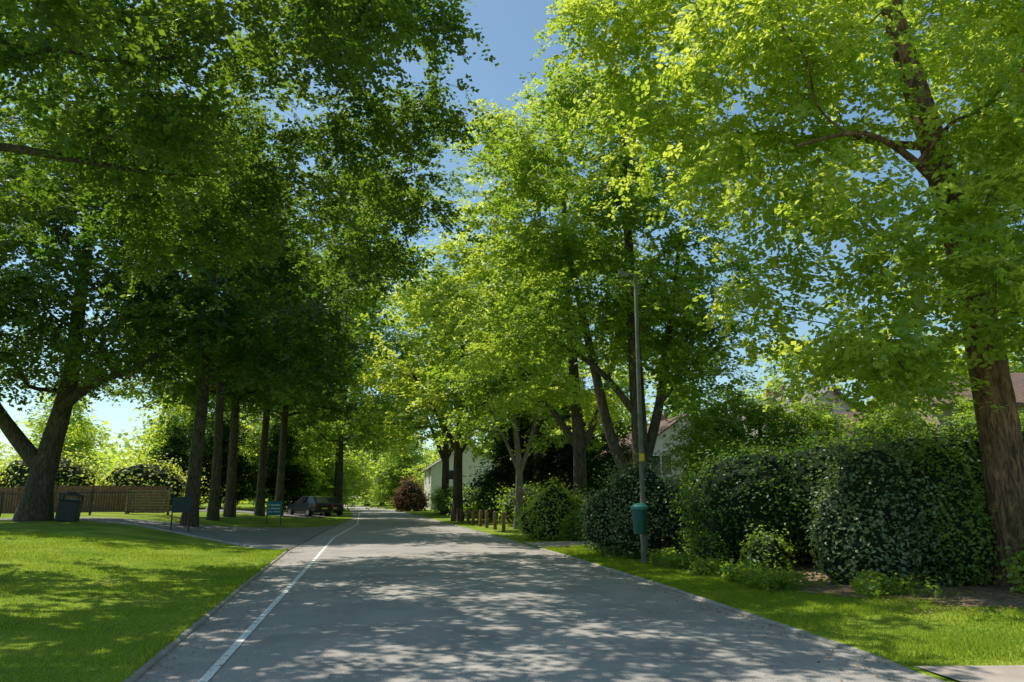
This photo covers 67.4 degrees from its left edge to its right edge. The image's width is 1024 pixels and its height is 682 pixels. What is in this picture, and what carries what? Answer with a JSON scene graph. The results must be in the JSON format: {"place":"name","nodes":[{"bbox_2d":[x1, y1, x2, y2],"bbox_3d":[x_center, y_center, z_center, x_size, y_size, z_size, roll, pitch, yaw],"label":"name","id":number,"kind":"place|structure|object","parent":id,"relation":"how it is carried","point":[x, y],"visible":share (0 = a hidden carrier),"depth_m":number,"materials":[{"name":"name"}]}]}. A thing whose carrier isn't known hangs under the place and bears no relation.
{"place":"outdoors","nodes":[
{"label":"outdoors","id":0,"kind":"place"},
{"bbox_2d":[0,498,1023,681],"bbox_3d":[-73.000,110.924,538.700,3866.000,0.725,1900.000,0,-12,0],"label":"ground","id":1,"kind":"structure","parent":0,"point":[109,530],"depth_m":11.62,"materials":[{"name":"green plant"}]},
{"bbox_2d":[0,487,16,512],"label":"fence panel","id":2,"kind":"object","parent":1,"relation":"on","point":[9,489],"visible":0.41,"depth_m":47.83,"materials":[{"name":"brown wood"}]},
{"bbox_2d":[0,491,21,516],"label":"railing","id":3,"kind":"object","parent":1,"relation":"on","point":[2,500],"visible":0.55,"depth_m":42.86,"materials":[{"name":"metal"}]},
{"bbox_2d":[14,485,23,512],"bbox_3d":[-29.654,9.908,47.704,2.407,1.850,0.120,-1,-12,4],"label":"fence panel","id":4,"kind":"object","parent":1,"relation":"on","point":[19,489],"visible":0.15,"depth_m":47.81,"materials":[{"name":"brown wood"}]},
{"bbox_2d":[1,392,117,480],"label":"garden tree","id":5,"kind":"object","parent":1,"relation":"on","point":[81,429],"visible":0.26,"depth_m":67.42,"materials":[{"name":"green plant"}]},
{"bbox_2d":[7,397,115,485],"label":"garden tree","id":6,"kind":"object","parent":1,"relation":"on","point":[98,433],"visible":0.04,"depth_m":83.97,"materials":[{"name":"green plant"}]},
{"bbox_2d":[54,491,84,521],"bbox_3d":[-18.700,7.005,32.471,0.860,1.230,0.780,9,-13,-16],"label":"litter bin","id":7,"kind":"object","parent":1,"relation":"on","point":[68,510],"visible":0.98,"depth_m":32.14,"materials":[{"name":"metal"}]},
{"bbox_2d":[53,492,90,511],"bbox_3d":[-24.785,9.068,42.852,2.520,1.450,0.090,0,-12,0],"label":"railing","id":8,"kind":"object","parent":1,"relation":"on","point":[75,498],"visible":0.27,"depth_m":42.91,"materials":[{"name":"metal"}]},
{"bbox_2d":[53,484,91,510],"bbox_3d":[-27.254,9.827,47.568,2.407,1.850,0.120,-1,-12,4],"label":"fence panel","id":9,"kind":"object","parent":1,"relation":"on","point":[74,489],"visible":0.45,"depth_m":47.63,"materials":[{"name":"brown wood"}]},
{"bbox_2d":[91,484,128,512],"bbox_3d":[-24.854,9.791,47.422,2.407,1.850,0.120,-1,-12,4],"label":"fence panel","id":10,"kind":"object","parent":1,"relation":"on","point":[117,488],"visible":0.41,"depth_m":47.44,"materials":[{"name":"brown wood"}]},
{"bbox_2d":[0,439,222,510],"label":"sunlit hedge","id":11,"kind":"object","parent":1,"relation":"on","point":[70,472],"visible":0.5,"depth_m":56.34,"materials":[{"name":"green plant"}]},
{"bbox_2d":[88,490,135,514],"bbox_3d":[-22.285,9.047,42.857,2.520,1.450,0.090,0,-12,0],"label":"railing","id":12,"kind":"object","parent":1,"relation":"on","point":[91,504],"visible":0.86,"depth_m":42.85,"materials":[{"name":"metal"}]},
{"bbox_2d":[0,0,284,521],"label":"oak tree","id":13,"kind":"object","parent":1,"relation":"on","point":[70,387],"visible":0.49,"depth_m":32.58,"materials":[{"name":"green plant"}]},
{"bbox_2d":[127,485,166,513],"bbox_3d":[-22.454,9.807,47.266,2.407,1.850,0.120,-1,-12,4],"label":"fence panel","id":14,"kind":"object","parent":1,"relation":"on","point":[131,487],"visible":0.42,"depth_m":47.28,"materials":[{"name":"brown wood"}]},
{"bbox_2d":[125,488,170,514],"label":"timber gate","id":15,"kind":"structure","parent":1,"relation":"on","point":[168,499],"depth_m":45.98,"materials":[{"name":"brown wood"}]},
{"bbox_2d":[0,517,336,549],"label":"side drive","id":16,"kind":"structure","parent":1,"relation":"on","point":[289,538],"depth_m":32.51,"materials":[{"name":"asphalt"}]},
{"bbox_2d":[117,395,224,506],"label":"garden tree","id":17,"kind":"object","parent":1,"relation":"on","point":[151,430],"visible":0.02,"depth_m":82.69,"materials":[{"name":"green plant"}]},
{"bbox_2d":[147,412,208,508],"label":"evergreen tree","id":18,"kind":"object","parent":1,"relation":"on","point":[174,443],"visible":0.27,"depth_m":63.18,"materials":[{"name":"green plant"}]},
{"bbox_2d":[170,497,191,531],"bbox_3d":[-13.210,7.008,30.636,0.720,1.550,0.070,6,-13,-28],"label":"notice sign","id":19,"kind":"object","parent":1,"relation":"on","point":[181,504],"visible":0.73,"depth_m":30.69,"materials":[{"name":"metal"}]},
{"bbox_2d":[79,519,287,549],"bbox_3d":[-14.053,7.360,29.766,19.138,0.683,1.458,-9,-14,37],"label":"kerb edge","id":20,"kind":"object","parent":1,"relation":"on","point":[185,534],"visible":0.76,"depth_m":28.47,"materials":[{"name":"concrete"}]},
{"bbox_2d":[115,373,260,506],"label":"garden tree","id":21,"kind":"object","parent":1,"relation":"on","point":[179,409],"visible":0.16,"depth_m":70.64,"materials":[{"name":"green plant"}]},
{"bbox_2d":[123,551,287,681],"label":"kerb edge","id":22,"kind":"object","parent":1,"relation":"on","point":[141,671],"visible":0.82,"depth_m":9.04,"materials":[{"name":"concrete"}]},
{"bbox_2d":[85,162,356,520],"bbox_3d":[-16.597,-1.033,44.528,15.582,22.926,16.908,7,-13,-30],"label":"tall tree","id":23,"kind":"object","parent":1,"relation":"on","point":[213,511],"visible":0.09,"depth_m":43.57,"materials":[{"name":"green plant"}]},
{"bbox_2d":[170,399,288,508],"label":"evergreen tree","id":24,"kind":"object","parent":1,"relation":"on","point":[241,479],"visible":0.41,"depth_m":62.80,"materials":[{"name":"green plant"}]},
{"bbox_2d":[96,216,363,516],"bbox_3d":[-17.459,0.778,48.782,13.963,20.908,15.866,-4,-12,19],"label":"tall tree","id":25,"kind":"object","parent":1,"relation":"on","point":[229,510],"visible":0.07,"depth_m":47.45,"materials":[{"name":"green plant"}]},
{"bbox_2d":[26,87,447,526],"bbox_3d":[-12.960,-2.239,36.516,19.609,22.165,13.342,-4,-12,19],"label":"tall tree","id":26,"kind":"object","parent":1,"relation":"on","point":[278,371],"visible":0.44,"depth_m":34.77,"materials":[{"name":"green plant"}]},
{"bbox_2d":[0,0,504,298],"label":"broadleaf tree","id":27,"kind":"object","parent":1,"relation":"on","point":[173,132],"visible":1,"depth_m":18.64,"materials":[{"name":"green plant"}]},
{"bbox_2d":[169,508,337,517],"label":"car park","id":28,"kind":"structure","parent":1,"relation":"on","point":[300,515],"depth_m":58.85,"materials":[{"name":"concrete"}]},
{"bbox_2d":[286,496,333,516],"bbox_3d":[-15.596,12.711,59.150,4.250,1.520,1.900,-11,-16,43],"label":"parked car","id":29,"kind":"object","parent":28,"relation":"on","point":[308,506],"visible":0.98,"depth_m":58.03,"materials":[{"name":"black paint"}]},
{"bbox_2d":[318,496,343,515],"bbox_3d":[-15.397,13.544,63.062,1.900,1.520,4.250,8,-14,-34],"label":"parked car","id":30,"kind":"object","parent":28,"relation":"on","point":[338,507],"visible":0.27,"depth_m":61.69,"materials":[{"name":"black paint"}]},
{"bbox_2d":[266,501,281,524],"bbox_3d":[-13.002,9.496,41.967,0.800,1.450,0.075,1,-12,-6],"label":"notice sign","id":31,"kind":"object","parent":1,"relation":"on","point":[274,507],"visible":0.88,"depth_m":42.00,"materials":[{"name":"metal"}]},
{"bbox_2d":[176,197,381,515],"bbox_3d":[-16.606,0.740,53.500,15.582,22.926,16.908,2,-12,-11],"label":"tall tree","id":32,"kind":"object","parent":1,"relation":"on","point":[259,510],"visible":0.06,"depth_m":51.26,"materials":[{"name":"green plant"}]},
{"bbox_2d":[226,405,333,506],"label":"garden tree","id":33,"kind":"object","parent":1,"relation":"on","point":[317,472],"visible":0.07,"depth_m":80.24,"materials":[{"name":"green plant"}]},
{"bbox_2d":[185,249,381,514],"bbox_3d":[-16.683,2.673,57.572,13.963,20.908,15.866,1,-12,-5],"label":"tall tree","id":34,"kind":"object","parent":1,"relation":"on","point":[335,412],"visible":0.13,"depth_m":57.29,"materials":[{"name":"green plant"}]},
{"bbox_2d":[241,414,332,511],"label":"evergreen tree","id":35,"kind":"object","parent":1,"relation":"on","point":[291,484],"visible":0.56,"depth_m":68.57,"materials":[{"name":"green plant"}]},
{"bbox_2d":[0,416,603,502],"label":"woodland","id":36,"kind":"object","parent":1,"relation":"on","point":[110,458],"visible":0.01,"depth_m":142.24,"materials":[{"name":"green plant"}]},
{"bbox_2d":[213,240,431,514],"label":"tall tree","id":37,"kind":"object","parent":1,"relation":"on","point":[352,435],"visible":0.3,"depth_m":69.60,"materials":[{"name":"green plant"}]},
{"bbox_2d":[239,278,418,512],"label":"tall tree","id":38,"kind":"object","parent":1,"relation":"on","point":[336,457],"visible":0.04,"depth_m":79.21,"materials":[{"name":"green plant"}]},
{"bbox_2d":[300,439,359,509],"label":"garden tree","id":39,"kind":"object","parent":1,"relation":"on","point":[325,489],"visible":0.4,"depth_m":86.11,"materials":[{"name":"green plant"}]},
{"bbox_2d":[307,385,388,510],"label":"garden tree","id":40,"kind":"object","parent":1,"relation":"on","point":[354,473],"visible":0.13,"depth_m":92.34,"materials":[{"name":"green plant"}]},
{"bbox_2d":[345,443,393,505],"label":"garden tree","id":41,"kind":"object","parent":1,"relation":"on","point":[360,499],"visible":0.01,"depth_m":141.45,"materials":[{"name":"green plant"}]},
{"bbox_2d":[351,418,395,506],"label":"garden tree","id":42,"kind":"object","parent":1,"relation":"on","point":[371,457],"visible":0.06,"depth_m":132.37,"materials":[{"name":"green plant"}]},
{"bbox_2d":[361,422,431,507],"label":"garden tree","id":43,"kind":"object","parent":1,"relation":"on","point":[393,478],"visible":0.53,"depth_m":108.84,"materials":[{"name":"green plant"}]},
{"bbox_2d":[361,420,437,507],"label":"garden tree","id":44,"kind":"object","parent":1,"relation":"on","point":[381,485],"visible":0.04,"depth_m":119.81,"materials":[{"name":"green plant"}]},
{"bbox_2d":[389,471,429,511],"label":"copper bush","id":45,"kind":"object","parent":1,"relation":"on","point":[410,496],"visible":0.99,"depth_m":85.57,"materials":[{"name":"red plant"}]},
{"bbox_2d":[297,201,551,520],"bbox_3d":[-4.486,0.973,52.721,18.402,22.929,13.960,0,-12,0],"label":"roadside tree","id":46,"kind":"object","parent":1,"relation":"on","point":[414,392],"visible":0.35,"depth_m":51.90,"materials":[{"name":"green plant"}]},
{"bbox_2d":[401,429,449,493],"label":"garden tree","id":47,"kind":"object","parent":1,"relation":"on","point":[436,453],"visible":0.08,"depth_m":101.78,"materials":[{"name":"green plant"}]},
{"bbox_2d":[364,265,501,514],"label":"roadside tree","id":48,"kind":"object","parent":1,"relation":"on","point":[445,451],"visible":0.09,"depth_m":69.03,"materials":[{"name":"green plant"}]},
{"bbox_2d":[456,507,459,520],"bbox_3d":[-3.526,11.369,50.137,0.180,1.010,0.180,9,-14,-39],"label":"wooden bollard","id":49,"kind":"object","parent":1,"relation":"on","point":[457,513],"visible":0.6,"depth_m":50.10,"materials":[{"name":"brown wood"}]},
{"bbox_2d":[421,444,500,509],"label":"house","id":50,"kind":"structure","parent":1,"relation":"on","point":[432,475],"depth_m":91.29,"materials":[{"name":"white paint"}]},
{"bbox_2d":[449,470,452,480],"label":"window","id":51,"kind":"structure","parent":50,"relation":"in","point":[450,471],"depth_m":90.80,"materials":[{"name":"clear glass"}]},
{"bbox_2d":[460,508,462,522],"bbox_3d":[-3.153,10.942,47.975,0.180,1.010,0.180,6,-13,-34],"label":"wooden bollard","id":52,"kind":"object","parent":1,"relation":"on","point":[461,515],"visible":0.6,"depth_m":47.91,"materials":[{"name":"brown wood"}]},
{"bbox_2d":[466,508,469,523],"bbox_3d":[-2.617,10.509,45.824,0.180,1.010,0.180,6,-13,-28],"label":"wooden bollard","id":53,"kind":"object","parent":1,"relation":"on","point":[468,516],"visible":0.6,"depth_m":45.78,"materials":[{"name":"brown wood"}]},
{"bbox_2d":[471,509,474,524],"bbox_3d":[-2.208,10.068,43.674,0.180,1.010,0.180,6,-13,-22],"label":"wooden bollard","id":54,"kind":"object","parent":1,"relation":"on","point":[473,518],"visible":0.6,"depth_m":43.62,"materials":[{"name":"brown wood"}]},
{"bbox_2d":[479,509,481,525],"bbox_3d":[-1.705,9.619,41.518,0.180,1.010,0.180,5,-12,-17],"label":"wooden bollard","id":55,"kind":"object","parent":1,"relation":"on","point":[480,517],"visible":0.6,"depth_m":41.45,"materials":[{"name":"brown wood"}]},
{"bbox_2d":[427,479,546,526],"bbox_3d":[-3.260,12.243,59.593,5.797,3.020,44.802,2,-12,-10],"label":"hedge","id":56,"kind":"object","parent":1,"relation":"on","point":[498,503],"visible":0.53,"depth_m":46.94,"materials":[{"name":"green plant"}]},
{"bbox_2d":[485,510,488,527],"bbox_3d":[-1.295,9.174,39.360,0.180,1.010,0.180,1,-12,-11],"label":"wooden bollard","id":57,"kind":"object","parent":1,"relation":"on","point":[486,520],"visible":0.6,"depth_m":39.28,"materials":[{"name":"brown wood"}]},
{"bbox_2d":[493,511,496,529],"bbox_3d":[-0.824,8.738,37.204,0.180,1.010,0.180,0,-11,-6],"label":"wooden bollard","id":58,"kind":"object","parent":1,"relation":"on","point":[494,520],"visible":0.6,"depth_m":37.14,"materials":[{"name":"brown wood"}]},
{"bbox_2d":[466,421,531,510],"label":"evergreen tree","id":59,"kind":"object","parent":1,"relation":"on","point":[493,453],"visible":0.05,"depth_m":56.22,"materials":[{"name":"green plant"}]},
{"bbox_2d":[407,292,592,528],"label":"pale barked tree","id":60,"kind":"object","parent":1,"relation":"on","point":[488,386],"visible":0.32,"depth_m":37.72,"materials":[{"name":"green plant"}]},
{"bbox_2d":[502,512,505,531],"bbox_3d":[-0.377,8.310,35.047,0.180,1.010,0.180,0,-12,0],"label":"wooden bollard","id":61,"kind":"object","parent":1,"relation":"on","point":[503,520],"visible":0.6,"depth_m":35.00,"materials":[{"name":"brown wood"}]},
{"bbox_2d":[457,409,561,506],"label":"evergreen tree","id":62,"kind":"object","parent":1,"relation":"on","point":[496,471],"visible":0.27,"depth_m":48.16,"materials":[{"name":"green plant"}]},
{"bbox_2d":[442,284,595,456],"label":"roadside tree","id":63,"kind":"object","parent":1,"relation":"on","point":[506,417],"visible":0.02,"depth_m":63.39,"materials":[{"name":"green plant"}]},
{"bbox_2d":[446,253,629,490],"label":"roadside tree","id":64,"kind":"object","parent":1,"relation":"on","point":[537,436],"visible":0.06,"depth_m":44.55,"materials":[{"name":"green plant"}]},
{"bbox_2d":[405,55,688,502],"bbox_3d":[1.576,-1.912,31.180,11.626,19.771,8.490,0,-12,0],"label":"maple tree","id":65,"kind":"object","parent":1,"relation":"on","point":[547,393],"visible":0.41,"depth_m":30.73,"materials":[{"name":"green plant"}]},
{"bbox_2d":[506,473,588,540],"bbox_3d":[1.544,6.059,28.652,3.657,2.744,2.497,-6,-13,26],"label":"light green bush","id":66,"kind":"object","parent":1,"relation":"on","point":[545,513],"visible":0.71,"depth_m":28.12,"materials":[{"name":"green plant"}]},
{"bbox_2d":[501,367,615,500],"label":"evergreen tree","id":67,"kind":"object","parent":1,"relation":"on","point":[564,460],"visible":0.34,"depth_m":45.01,"materials":[{"name":"green plant"}]},
{"bbox_2d":[559,509,587,540],"bbox_3d":[2.375,6.618,27.535,1.426,1.193,1.060,0,-12,0],"label":"round bush","id":68,"kind":"object","parent":1,"relation":"on","point":[568,524],"visible":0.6,"depth_m":27.25,"materials":[{"name":"green plant"}]},
{"bbox_2d":[571,420,632,503],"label":"evergreen tree","id":69,"kind":"object","parent":1,"relation":"on","point":[608,455],"visible":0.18,"depth_m":40.43,"materials":[{"name":"green plant"}]},
{"bbox_2d":[443,60,793,475],"bbox_3d":[3.555,-2.011,25.620,9.620,17.676,10.202,-9,-14,37],"label":"maple tree","id":70,"kind":"object","parent":1,"relation":"on","point":[659,305],"visible":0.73,"depth_m":24.77,"materials":[{"name":"green plant"}]},
{"bbox_2d":[562,442,692,557],"bbox_3d":[3.793,4.237,20.583,3.591,3.055,5.198,10,-15,-40],"label":"speckled bush","id":71,"kind":"object","parent":1,"relation":"on","point":[608,521],"visible":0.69,"depth_m":20.12,"materials":[{"name":"green plant"}]},
{"bbox_2d":[584,360,671,475],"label":"garden tree","id":72,"kind":"object","parent":1,"relation":"on","point":[629,414],"visible":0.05,"depth_m":60.17,"materials":[{"name":"green plant"}]},
{"bbox_2d":[618,271,647,562],"bbox_3d":[2.979,1.855,18.910,0.517,7.402,0.175,0,-12,0],"label":"street lamp","id":73,"kind":"object","parent":1,"relation":"on","point":[644,544],"visible":0.92,"depth_m":18.87,"materials":[{"name":"grey metal"}]},
{"bbox_2d":[630,503,648,533],"bbox_3d":[3.020,4.200,18.170,0.430,0.710,0.455,0,-12,0],"label":"litter bin","id":74,"kind":"object","parent":73,"relation":"attached to","point":[639,514],"visible":1,"depth_m":18.02,"materials":[{"name":"green plastic"}]},
{"bbox_2d":[357,505,944,681],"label":"kerb edge","id":75,"kind":"object","parent":1,"relation":"on","point":[868,655],"visible":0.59,"depth_m":10.09,"materials":[{"name":"concrete"}]},
{"bbox_2d":[600,410,707,486],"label":"house","id":76,"kind":"structure","parent":1,"relation":"on","point":[665,427],"depth_m":45.10,"materials":[{"name":"white paint"}]},
{"bbox_2d":[650,454,673,476],"bbox_3d":[8.679,7.249,44.685,1.500,1.280,0.170,2,-12,-8],"label":"window","id":77,"kind":"structure","parent":76,"relation":"in","point":[660,461],"depth_m":44.73,"materials":[{"name":"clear glass"}]},
{"bbox_2d":[644,329,755,423],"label":"garden tree","id":78,"kind":"object","parent":1,"relation":"on","point":[685,402],"visible":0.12,"depth_m":65.03,"materials":[{"name":"green plant"}]},
{"bbox_2d":[652,416,750,489],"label":"garden tree","id":79,"kind":"object","parent":1,"relation":"on","point":[709,441],"visible":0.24,"depth_m":24.47,"materials":[{"name":"green plant"}]},
{"bbox_2d":[656,383,781,487],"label":"garden tree","id":80,"kind":"object","parent":1,"relation":"on","point":[721,420],"visible":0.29,"depth_m":26.75,"materials":[{"name":"green plant"}]},
{"bbox_2d":[673,364,839,454],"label":"garden tree","id":81,"kind":"object","parent":1,"relation":"on","point":[761,414],"visible":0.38,"depth_m":27.24,"materials":[{"name":"green plant"}]},
{"bbox_2d":[519,0,1023,588],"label":"lime tree","id":82,"kind":"object","parent":1,"relation":"on","point":[979,274],"visible":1,"depth_m":13.11,"materials":[{"name":"green plant"}]},
{"bbox_2d":[725,334,849,401],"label":"garden tree","id":83,"kind":"object","parent":1,"relation":"on","point":[776,384],"visible":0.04,"depth_m":57.28,"materials":[{"name":"green plant"}]},
{"bbox_2d":[719,385,863,445],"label":"house","id":84,"kind":"structure","parent":1,"relation":"on","point":[845,406],"depth_m":40.98,"materials":[{"name":"grey tile"}]},
{"bbox_2d":[775,398,863,444],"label":"house","id":85,"kind":"structure","parent":1,"relation":"on","point":[850,415],"depth_m":37.86,"materials":[{"name":"brown tile"}]},
{"bbox_2d":[772,380,874,455],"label":"garden tree","id":86,"kind":"object","parent":1,"relation":"on","point":[816,424],"visible":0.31,"depth_m":26.40,"materials":[{"name":"green plant"}]},
{"bbox_2d":[638,551,1023,607],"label":"soil bed","id":87,"kind":"object","parent":1,"relation":"on","point":[807,567],"visible":0.09,"depth_m":12.03,"materials":[{"name":"brown soil"}]},
{"bbox_2d":[680,513,802,574],"bbox_3d":[4.617,4.262,16.516,1.652,1.405,4.354,2,-12,-9],"label":"overgrown shrub","id":88,"kind":"object","parent":87,"relation":"on","point":[769,548],"visible":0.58,"depth_m":15.09,"materials":[{"name":"green plant"}]},
{"bbox_2d":[586,543,972,600],"bbox_3d":[4.424,4.838,17.122,2.781,0.546,13.093,3,-12,-13],"label":"ground cover","id":89,"kind":"object","parent":87,"relation":"on","point":[868,584],"visible":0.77,"depth_m":12.97,"materials":[{"name":"green plant"}]},
{"bbox_2d":[663,408,1023,565],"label":"garden hedge","id":90,"kind":"object","parent":87,"relation":"on","point":[734,498],"visible":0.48,"depth_m":16.33,"materials":[{"name":"green plant"}]},
{"bbox_2d":[800,416,979,586],"bbox_3d":[6.618,2.814,13.689,2.893,2.986,2.826,0,-12,0],"label":"laurel bush","id":91,"kind":"object","parent":87,"relation":"on","point":[871,512],"visible":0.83,"depth_m":13.00,"materials":[{"name":"green plant"}]},
{"bbox_2d":[882,411,1010,586],"bbox_3d":[7.438,2.689,13.261,1.780,2.960,2.100,0,-12,0],"label":"pale shrub","id":92,"kind":"object","parent":87,"relation":"on","point":[968,536],"visible":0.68,"depth_m":12.67,"materials":[{"name":"green plant"}]},
{"bbox_2d":[996,524,1023,592],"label":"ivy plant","id":93,"kind":"object","parent":87,"relation":"on","point":[1013,567],"visible":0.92,"depth_m":11.61,"materials":[{"name":"green plant"}]},
{"bbox_2d":[826,400,959,446],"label":"garden tree","id":94,"kind":"object","parent":1,"relation":"on","point":[886,426],"visible":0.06,"depth_m":23.58,"materials":[{"name":"green plant"}]},
{"bbox_2d":[836,391,955,439],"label":"garden tree","id":95,"kind":"object","parent":1,"relation":"on","point":[881,411],"visible":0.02,"depth_m":26.33,"materials":[{"name":"green plant"}]},
{"bbox_2d":[859,364,1023,441],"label":"house","id":96,"kind":"structure","parent":1,"relation":"on","point":[1017,379],"depth_m":29.00,"materials":[{"name":"brown tile"}]},
{"bbox_2d":[916,665,1023,681],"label":"driveway crossover","id":97,"kind":"object","parent":1,"relation":"on","point":[1012,673],"visible":1,"depth_m":7.00,"materials":[{"name":"concrete"}]},
{"bbox_2d":[931,303,1023,372],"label":"garden tree","id":98,"kind":"object","parent":1,"relation":"on","point":[1017,368],"visible":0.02,"depth_m":47.85,"materials":[{"name":"green plant"}]},
{"bbox_2d":[934,381,1023,440],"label":"garden tree","id":99,"kind":"object","parent":1,"relation":"on","point":[969,405],"visible":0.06,"depth_m":24.37,"materials":[{"name":"green plant"}]},
{"bbox_2d":[954,397,1023,439],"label":"garden tree","id":100,"kind":"object","parent":1,"relation":"on","point":[975,427],"visible":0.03,"depth_m":21.43,"materials":[{"name":"green plant"}]},
{"bbox_2d":[0,0,1023,497],"label":"sky","id":101,"kind":"structure","parent":0,"point":[509,34],"materials":[{"name":"blue"}]},
{"bbox_2d":[135,499,935,681],"bbox_3d":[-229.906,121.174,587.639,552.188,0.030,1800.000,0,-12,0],"label":"road","id":102,"kind":"structure","parent":0,"point":[375,594],"depth_m":9.55,"materials":[{"name":"grey asphalt"}]},
{"bbox_2d":[198,513,359,681],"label":"white road line","id":103,"kind":"object","parent":102,"relation":"on","point":[216,666],"visible":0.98,"depth_m":9.45,"materials":[{"name":"paint"}]},
{"bbox_2d":[144,546,1023,681],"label":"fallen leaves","id":104,"kind":"object","parent":102,"relation":"on","point":[1002,589],"visible":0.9,"depth_m":10.72,"materials":[{"name":"brown plant"}]},
{"bbox_2d":[523,541,596,546],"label":"brick driveway","id":105,"kind":"structure","parent":0,"point":[552,544],"depth_m":25.91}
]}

